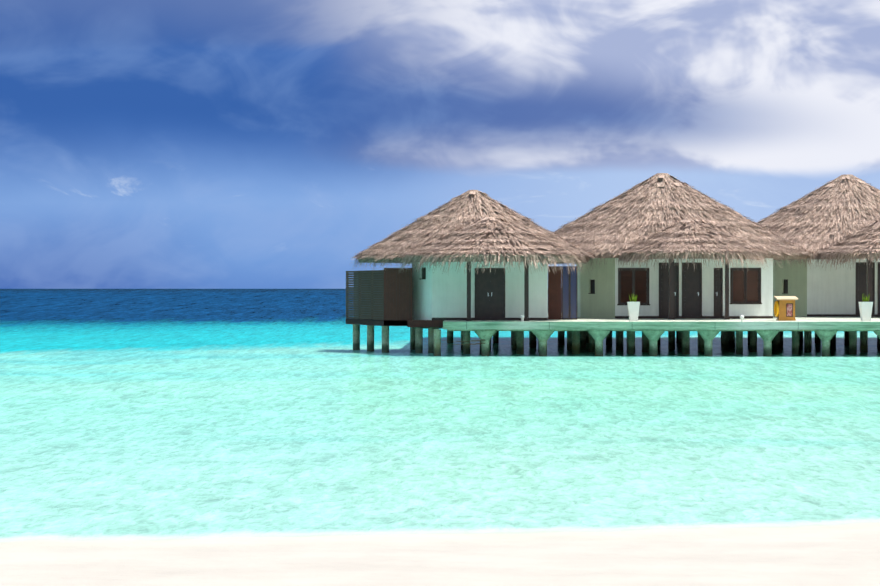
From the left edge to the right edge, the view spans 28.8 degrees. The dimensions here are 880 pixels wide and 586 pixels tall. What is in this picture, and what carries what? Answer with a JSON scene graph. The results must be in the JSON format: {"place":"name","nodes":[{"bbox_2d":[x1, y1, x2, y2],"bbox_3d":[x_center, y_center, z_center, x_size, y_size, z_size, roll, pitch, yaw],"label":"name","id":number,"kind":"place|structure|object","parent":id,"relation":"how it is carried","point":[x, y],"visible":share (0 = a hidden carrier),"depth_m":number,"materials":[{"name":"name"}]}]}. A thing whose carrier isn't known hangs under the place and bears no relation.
{"place":"outdoors","nodes":[
{"label":"outdoors","id":0,"kind":"place"},
{"bbox_2d":[0,289,879,585],"bbox_3d":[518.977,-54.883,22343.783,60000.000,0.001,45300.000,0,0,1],"label":"sea","id":1,"kind":"structure","parent":0,"point":[220,437],"depth_m":26.36,"materials":[{"name":"teal liquid"}]},
{"bbox_2d":[353,316,879,355],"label":"deck","id":2,"kind":"structure","parent":1,"relation":"on","point":[592,332],"depth_m":64.96,"materials":[{"name":"concrete"}]},
{"bbox_2d":[347,190,597,320],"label":"hut","id":3,"kind":"object","parent":2,"relation":"on","point":[469,255],"visible":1,"depth_m":67.37,"materials":[{"name":"beige plant"}]},
{"bbox_2d":[520,315,743,321],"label":"deck lights","id":4,"kind":"object","parent":2,"relation":"on","point":[522,317],"visible":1,"depth_m":64.74,"materials":[{"name":"silver metal"}]},
{"bbox_2d":[627,293,639,320],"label":"planter","id":5,"kind":"object","parent":2,"relation":"on","point":[633,308],"visible":1,"depth_m":65.63,"materials":[{"name":"white ceramic"}]},
{"bbox_2d":[548,173,814,319],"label":"hut","id":6,"kind":"object","parent":2,"relation":"on","point":[665,245],"visible":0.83,"depth_m":71.38,"materials":[{"name":"beige plant"}]},
{"bbox_2d":[774,296,797,320],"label":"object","id":7,"kind":"object","parent":2,"relation":"on","point":[784,308],"visible":1,"depth_m":66.37,"materials":[{"name":"yellow wood"}]},
{"bbox_2d":[756,174,879,317],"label":"hut","id":8,"kind":"object","parent":2,"relation":"on","point":[833,227],"visible":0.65,"depth_m":76.19,"materials":[{"name":"beige plant"}]},
{"bbox_2d":[858,294,872,320],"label":"planter","id":9,"kind":"object","parent":2,"relation":"on","point":[865,306],"visible":1,"depth_m":65.43,"materials":[{"name":"white ceramic"}]},
{"bbox_2d":[0,0,879,288],"label":"sky","id":10,"kind":"structure","parent":0,"point":[145,144],"materials":[{"name":"blue"}]},
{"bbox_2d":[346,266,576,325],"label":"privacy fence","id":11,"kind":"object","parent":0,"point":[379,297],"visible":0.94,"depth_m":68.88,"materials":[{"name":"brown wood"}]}
]}

